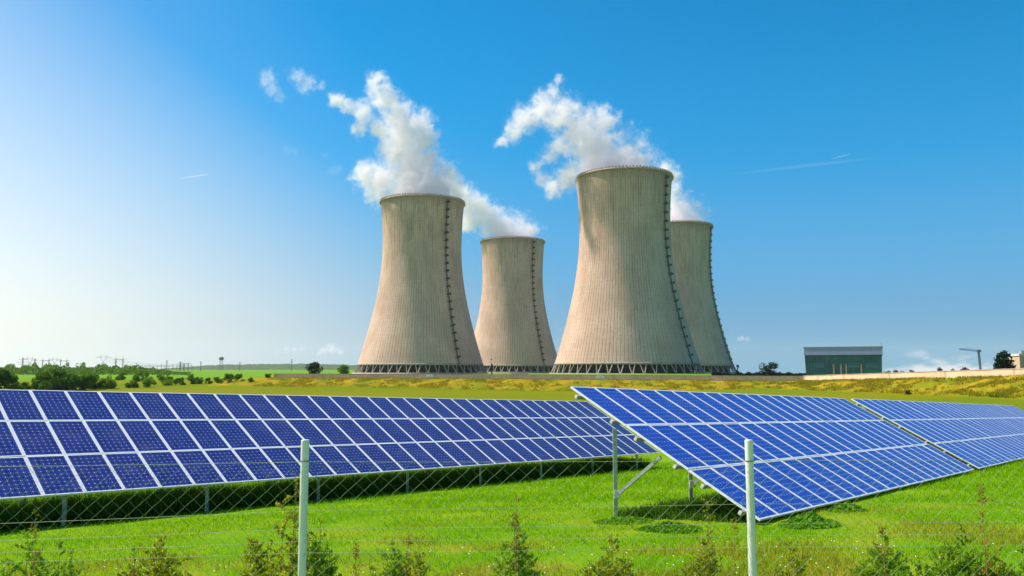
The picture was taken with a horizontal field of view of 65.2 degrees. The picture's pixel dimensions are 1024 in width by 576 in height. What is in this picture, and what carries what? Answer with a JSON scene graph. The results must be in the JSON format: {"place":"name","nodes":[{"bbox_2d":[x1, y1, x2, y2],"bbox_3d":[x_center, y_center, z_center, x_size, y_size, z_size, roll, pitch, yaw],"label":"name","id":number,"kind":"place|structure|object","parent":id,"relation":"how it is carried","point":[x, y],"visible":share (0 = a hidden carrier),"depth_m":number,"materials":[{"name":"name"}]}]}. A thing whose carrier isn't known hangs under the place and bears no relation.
{"place":"outdoors","nodes":[
{"label":"outdoors","id":0,"kind":"place"},
{"bbox_2d":[158,363,361,369],"bbox_3d":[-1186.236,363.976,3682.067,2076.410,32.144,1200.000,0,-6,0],"label":"hills","id":1,"kind":"structure","parent":0,"point":[300,366],"depth_m":3329.01,"materials":[{"name":"green plant"}]},
{"bbox_2d":[0,370,1023,575],"bbox_3d":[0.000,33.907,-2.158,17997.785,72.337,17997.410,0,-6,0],"label":"ground","id":2,"kind":"structure","parent":0,"point":[243,384],"depth_m":18.02,"materials":[{"name":"green plant"}]},
{"bbox_2d":[0,369,19,389],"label":"broadleaf tree","id":3,"kind":"object","parent":2,"relation":"on","point":[7,377],"visible":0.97,"depth_m":194.29,"materials":[{"name":"green plant"}]},
{"bbox_2d":[15,382,32,389],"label":"field bush","id":4,"kind":"object","parent":2,"relation":"on","point":[24,386],"visible":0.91,"depth_m":194.12,"materials":[{"name":"green plant"}]},
{"bbox_2d":[0,530,57,575],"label":"shrub","id":5,"kind":"object","parent":2,"relation":"on","point":[28,556],"visible":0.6,"depth_m":6.42,"materials":[{"name":"green plant"}]},
{"bbox_2d":[25,507,40,575],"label":"dry stalk","id":6,"kind":"object","parent":2,"relation":"on","point":[35,529],"visible":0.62,"depth_m":6.73,"materials":[{"name":"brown plant"}]},
{"bbox_2d":[26,532,44,575],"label":"dry stalk","id":7,"kind":"object","parent":2,"relation":"on","point":[33,571],"visible":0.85,"depth_m":6.13,"materials":[{"name":"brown plant"}]},
{"bbox_2d":[30,371,50,389],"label":"broadleaf tree","id":8,"kind":"object","parent":2,"relation":"on","point":[38,378],"visible":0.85,"depth_m":195.30,"materials":[{"name":"green plant"}]},
{"bbox_2d":[38,366,77,390],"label":"broadleaf tree","id":9,"kind":"object","parent":2,"relation":"on","point":[57,380],"visible":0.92,"depth_m":195.62,"materials":[{"name":"green plant"}]},
{"bbox_2d":[33,539,87,575],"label":"shrub","id":10,"kind":"object","parent":2,"relation":"on","point":[57,571],"visible":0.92,"depth_m":6.21,"materials":[{"name":"green plant"}]},
{"bbox_2d":[66,373,82,390],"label":"broadleaf tree","id":11,"kind":"object","parent":2,"relation":"on","point":[79,380],"visible":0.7,"depth_m":198.32,"materials":[{"name":"green plant"}]},
{"bbox_2d":[74,372,98,389],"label":"broadleaf tree","id":12,"kind":"object","parent":2,"relation":"on","point":[89,380],"visible":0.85,"depth_m":201.00,"materials":[{"name":"green plant"}]},
{"bbox_2d":[0,362,190,374],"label":"wood","id":13,"kind":"object","parent":2,"relation":"on","point":[82,369],"visible":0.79,"depth_m":537.88,"materials":[{"name":"green plant"}]},
{"bbox_2d":[89,374,101,388],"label":"broadleaf tree","id":14,"kind":"object","parent":2,"relation":"on","point":[97,385],"visible":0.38,"depth_m":205.63,"materials":[{"name":"green plant"}]},
{"bbox_2d":[98,375,116,388],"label":"field bush","id":15,"kind":"object","parent":2,"relation":"on","point":[107,383],"visible":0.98,"depth_m":207.50,"materials":[{"name":"green plant"}]},
{"bbox_2d":[114,371,127,379],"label":"field bush","id":16,"kind":"object","parent":2,"relation":"on","point":[121,376],"visible":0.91,"depth_m":295.37,"materials":[{"name":"green plant"}]},
{"bbox_2d":[124,380,138,387],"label":"field bush","id":17,"kind":"object","parent":2,"relation":"on","point":[132,384],"visible":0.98,"depth_m":212.94,"materials":[{"name":"green plant"}]},
{"bbox_2d":[127,544,141,575],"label":"dry stalk","id":18,"kind":"object","parent":2,"relation":"on","point":[133,549],"visible":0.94,"depth_m":6.03,"materials":[{"name":"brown plant"}]},
{"bbox_2d":[132,372,151,380],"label":"field bush","id":19,"kind":"object","parent":2,"relation":"on","point":[136,376],"visible":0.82,"depth_m":267.50,"materials":[{"name":"green plant"}]},
{"bbox_2d":[142,378,156,386],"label":"field bush","id":20,"kind":"object","parent":2,"relation":"on","point":[147,382],"visible":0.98,"depth_m":216.22,"materials":[{"name":"green plant"}]},
{"bbox_2d":[114,535,191,575],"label":"shrub","id":21,"kind":"object","parent":2,"relation":"on","point":[158,566],"visible":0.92,"depth_m":6.43,"materials":[{"name":"green plant"}]},
{"bbox_2d":[156,373,172,381],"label":"field bush","id":22,"kind":"object","parent":2,"relation":"on","point":[161,378],"visible":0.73,"depth_m":256.31,"materials":[{"name":"green plant"}]},
{"bbox_2d":[162,379,172,385],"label":"field bush","id":23,"kind":"object","parent":2,"relation":"on","point":[167,383],"visible":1,"depth_m":226.95,"materials":[{"name":"green plant"}]},
{"bbox_2d":[172,377,185,384],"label":"field bush","id":24,"kind":"object","parent":2,"relation":"on","point":[176,380],"visible":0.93,"depth_m":231.12,"materials":[{"name":"green plant"}]},
{"bbox_2d":[185,374,194,379],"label":"field bush","id":25,"kind":"object","parent":2,"relation":"on","point":[191,375],"visible":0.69,"depth_m":312.68,"materials":[{"name":"green plant"}]},
{"bbox_2d":[188,377,203,383],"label":"field bush","id":26,"kind":"object","parent":2,"relation":"on","point":[195,380],"visible":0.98,"depth_m":237.27,"materials":[{"name":"green plant"}]},
{"bbox_2d":[204,377,213,382],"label":"field bush","id":27,"kind":"object","parent":2,"relation":"on","point":[208,379],"visible":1,"depth_m":239.22,"materials":[{"name":"green plant"}]},
{"bbox_2d":[222,374,234,380],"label":"field bush","id":28,"kind":"object","parent":2,"relation":"on","point":[227,376],"visible":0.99,"depth_m":237.91,"materials":[{"name":"green plant"}]},
{"bbox_2d":[234,374,242,379],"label":"field bush","id":29,"kind":"object","parent":2,"relation":"on","point":[238,376],"visible":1,"depth_m":236.87,"materials":[{"name":"green plant"}]},
{"bbox_2d":[240,495,330,575],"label":"shrub","id":30,"kind":"object","parent":2,"relation":"on","point":[256,564],"visible":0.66,"depth_m":6.28,"materials":[{"name":"green plant"}]},
{"bbox_2d":[283,472,299,575],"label":"dry stalk","id":31,"kind":"object","parent":2,"relation":"on","point":[293,536],"visible":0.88,"depth_m":6.16,"materials":[{"name":"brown plant"}]},
{"bbox_2d":[305,361,322,373],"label":"broadleaf tree","id":32,"kind":"object","parent":2,"relation":"on","point":[312,368],"visible":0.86,"depth_m":268.33,"materials":[{"name":"green plant"}]},
{"bbox_2d":[293,519,341,575],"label":"shrub","id":33,"kind":"object","parent":2,"relation":"on","point":[329,571],"visible":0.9,"depth_m":6.12,"materials":[{"name":"green plant"}]},
{"bbox_2d":[0,455,654,531],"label":"shadow","id":34,"kind":"object","parent":2,"relation":"on","point":[437,479],"visible":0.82,"depth_m":23.51,"materials":[{"name":"green plant"}]},
{"bbox_2d":[0,389,658,524],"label":"solar array","id":35,"kind":"object","parent":2,"relation":"on","point":[49,430],"visible":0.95,"depth_m":25.11,"materials":[{"name":"glass"}]},
{"bbox_2d":[337,364,349,373],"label":"broadleaf tree","id":36,"kind":"object","parent":2,"relation":"on","point":[343,369],"visible":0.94,"depth_m":282.76,"materials":[{"name":"green plant"}]},
{"bbox_2d":[351,539,366,575],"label":"dry stalk","id":37,"kind":"object","parent":2,"relation":"on","point":[356,550],"visible":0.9,"depth_m":6.04,"materials":[{"name":"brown plant"}]},
{"bbox_2d":[366,535,418,575],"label":"shrub","id":38,"kind":"object","parent":2,"relation":"on","point":[391,565],"visible":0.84,"depth_m":6.40,"materials":[{"name":"green plant"}]},
{"bbox_2d":[401,533,412,575],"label":"dry stalk","id":39,"kind":"object","parent":2,"relation":"on","point":[408,563],"visible":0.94,"depth_m":6.13,"materials":[{"name":"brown plant"}]},
{"bbox_2d":[352,193,487,373],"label":"cooling tower","id":40,"kind":"structure","parent":2,"relation":"on","point":[420,322],"depth_m":548.56,"materials":[{"name":"concrete"}]},
{"bbox_2d":[403,549,439,575],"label":"shrub","id":41,"kind":"object","parent":2,"relation":"on","point":[416,568],"visible":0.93,"depth_m":6.20,"materials":[{"name":"green plant"}]},
{"bbox_2d":[0,439,1023,575],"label":"chain link fence","id":42,"kind":"object","parent":2,"relation":"on","point":[749,460],"visible":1,"depth_m":4.41,"materials":[{"name":"metal"}]},
{"bbox_2d":[506,494,523,575],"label":"dry stalk","id":43,"kind":"object","parent":2,"relation":"on","point":[516,536],"visible":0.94,"depth_m":6.06,"materials":[{"name":"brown plant"}]},
{"bbox_2d":[474,236,559,372],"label":"cooling tower","id":44,"kind":"structure","parent":2,"relation":"on","point":[512,333],"depth_m":725.80,"materials":[{"name":"concrete"}]},
{"bbox_2d":[490,515,543,575],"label":"shrub","id":45,"kind":"object","parent":2,"relation":"on","point":[526,570],"visible":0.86,"depth_m":6.39,"materials":[{"name":"green plant"}]},
{"bbox_2d":[274,374,803,380],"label":"concrete wall","id":46,"kind":"structure","parent":2,"relation":"on","point":[638,377],"depth_m":216.23,"materials":[{"name":"grey concrete"}]},
{"bbox_2d":[89,534,1016,575],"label":"daisies","id":47,"kind":"object","parent":2,"relation":"on","point":[629,549],"visible":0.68,"depth_m":11.27,"materials":[{"name":"white plant"}]},
{"bbox_2d":[580,534,649,575],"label":"shrub","id":48,"kind":"object","parent":2,"relation":"on","point":[612,570],"visible":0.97,"depth_m":6.42,"materials":[{"name":"green plant"}]},
{"bbox_2d":[593,515,653,524],"bbox_3d":[2.243,4.662,16.063,1.237,0.202,0.836,0,-6,0],"label":"weed patch","id":49,"kind":"object","parent":2,"relation":"on","point":[624,518],"visible":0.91,"depth_m":15.93,"materials":[{"name":"green plant"}]},
{"bbox_2d":[549,165,705,373],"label":"cooling tower","id":50,"kind":"structure","parent":2,"relation":"on","point":[626,314],"depth_m":473.88,"materials":[{"name":"concrete"}]},
{"bbox_2d":[251,374,1023,398],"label":"rough grass","id":51,"kind":"structure","parent":2,"relation":"on","point":[868,382],"depth_m":189.66,"materials":[{"name":"plant"}]},
{"bbox_2d":[635,520,702,533],"bbox_3d":[2.836,4.327,14.457,1.234,0.270,1.008,0,-6,0],"label":"weed patch","id":52,"kind":"object","parent":2,"relation":"on","point":[672,527],"visible":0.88,"depth_m":14.24,"materials":[{"name":"green plant"}]},
{"bbox_2d":[612,491,746,522],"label":"shadow","id":53,"kind":"object","parent":2,"relation":"on","point":[673,512],"visible":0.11,"depth_m":16.73,"materials":[{"name":"green plant"}]},
{"bbox_2d":[673,530,723,575],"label":"shrub","id":54,"kind":"object","parent":2,"relation":"on","point":[698,561],"visible":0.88,"depth_m":6.33,"materials":[{"name":"green plant"}]},
{"bbox_2d":[670,220,735,372],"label":"cooling tower","id":55,"kind":"structure","parent":2,"relation":"on","point":[691,241],"depth_m":648.53,"materials":[{"name":"concrete"}]},
{"bbox_2d":[696,495,716,575],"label":"dry stalk","id":56,"kind":"object","parent":2,"relation":"on","point":[710,564],"visible":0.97,"depth_m":6.25,"materials":[{"name":"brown plant"}]},
{"bbox_2d":[727,517,741,575],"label":"dry stalk","id":57,"kind":"object","parent":2,"relation":"on","point":[734,529],"visible":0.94,"depth_m":6.44,"materials":[{"name":"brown plant"}]},
{"bbox_2d":[711,372,805,375],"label":"hedge","id":58,"kind":"object","parent":2,"relation":"on","point":[752,374],"visible":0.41,"depth_m":276.54,"materials":[{"name":"green plant"}]},
{"bbox_2d":[757,362,778,375],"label":"broadleaf tree","id":59,"kind":"object","parent":2,"relation":"on","point":[768,372],"visible":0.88,"depth_m":259.41,"materials":[{"name":"green plant"}]},
{"bbox_2d":[570,386,973,524],"bbox_3d":[8.722,4.577,22.882,4.409,3.724,18.064,-5,-8,41],"label":"solar array","id":60,"kind":"object","parent":2,"relation":"on","point":[682,428],"visible":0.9,"depth_m":19.98,"materials":[{"name":"glass"}]},
{"bbox_2d":[770,541,820,575],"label":"shrub","id":61,"kind":"object","parent":2,"relation":"on","point":[796,570],"visible":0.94,"depth_m":6.23,"materials":[{"name":"green plant"}]},
{"bbox_2d":[777,511,841,528],"bbox_3d":[5.362,4.202,14.437,1.137,0.357,1.007,0,-6,0],"label":"weed patch","id":62,"kind":"object","parent":2,"relation":"on","point":[811,518],"visible":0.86,"depth_m":14.22,"materials":[{"name":"green plant"}]},
{"bbox_2d":[803,346,882,374],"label":"glass hall","id":63,"kind":"structure","parent":2,"relation":"on","point":[842,360],"depth_m":249.29,"materials":[{"name":"teal glass"}]},
{"bbox_2d":[826,500,869,512],"bbox_3d":[6.968,4.557,16.617,0.866,0.308,0.594,0,-6,0],"label":"weed patch","id":64,"kind":"object","parent":2,"relation":"on","point":[845,506],"visible":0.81,"depth_m":16.51,"materials":[{"name":"green plant"}]},
{"bbox_2d":[846,530,922,575],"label":"shrub","id":65,"kind":"object","parent":2,"relation":"on","point":[892,565],"visible":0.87,"depth_m":6.38,"materials":[{"name":"green plant"}]},
{"bbox_2d":[873,524,896,575],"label":"dry stalk","id":66,"kind":"object","parent":2,"relation":"on","point":[882,531],"visible":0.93,"depth_m":6.04,"materials":[{"name":"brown plant"}]},
{"bbox_2d":[803,368,1023,380],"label":"concrete wall","id":67,"kind":"structure","parent":2,"relation":"on","point":[983,372],"depth_m":158.31,"materials":[{"name":"beige concrete"}]},
{"bbox_2d":[851,399,1023,469],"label":"solar array","id":68,"kind":"object","parent":2,"relation":"on","point":[971,434],"visible":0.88,"depth_m":35.35,"materials":[{"name":"photovoltaic glass"},{"name":"silicon"},{"name":"aluminium"}]},
{"bbox_2d":[959,348,981,369],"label":"tower crane","id":69,"kind":"object","parent":2,"relation":"on","point":[979,358],"visible":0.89,"depth_m":617.66,"materials":[{"name":"grey metal"}]},
{"bbox_2d":[920,523,1020,575],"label":"shrub","id":70,"kind":"object","parent":2,"relation":"on","point":[947,565],"visible":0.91,"depth_m":6.25,"materials":[{"name":"green plant"}]},
{"bbox_2d":[973,481,995,575],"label":"dry stalk","id":71,"kind":"object","parent":2,"relation":"on","point":[982,520],"visible":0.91,"depth_m":6.06,"materials":[{"name":"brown plant"}]},
{"bbox_2d":[968,546,1014,575],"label":"shrub","id":72,"kind":"object","parent":2,"relation":"on","point":[1002,564],"visible":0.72,"depth_m":6.12,"materials":[{"name":"green plant"}]},
{"bbox_2d":[987,391,1010,397],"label":"bank bush","id":73,"kind":"object","parent":2,"relation":"on","point":[990,394],"visible":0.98,"depth_m":121.15,"materials":[{"name":"green plant"}]},
{"bbox_2d":[993,350,1015,368],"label":"broadleaf tree","id":74,"kind":"object","parent":2,"relation":"on","point":[1002,360],"visible":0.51,"depth_m":183.79,"materials":[{"name":"green plant"}]},
{"bbox_2d":[1008,547,1023,575],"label":"shrub","id":75,"kind":"object","parent":2,"relation":"on","point":[1021,562],"visible":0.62,"depth_m":6.33,"materials":[{"name":"green plant"}]},
{"bbox_2d":[0,504,1023,575],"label":"dry grass","id":76,"kind":"structure","parent":0,"point":[840,564],"depth_m":11.75,"materials":[{"name":"green plant"}]},
{"bbox_2d":[0,0,1023,372],"label":"sky","id":77,"kind":"structure","parent":0,"point":[195,182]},
{"bbox_2d":[511,372,528,373],"bbox_3d":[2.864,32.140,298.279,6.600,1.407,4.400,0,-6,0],"label":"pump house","id":78,"kind":"structure","parent":0,"point":[519,372],"depth_m":296.15,"materials":[{"name":"grey concrete"}]},
{"bbox_2d":[1009,351,1023,367],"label":"house","id":79,"kind":"structure","parent":0,"point":[1019,360],"depth_m":189.72,"materials":[{"name":"beige paint"}]}
]}

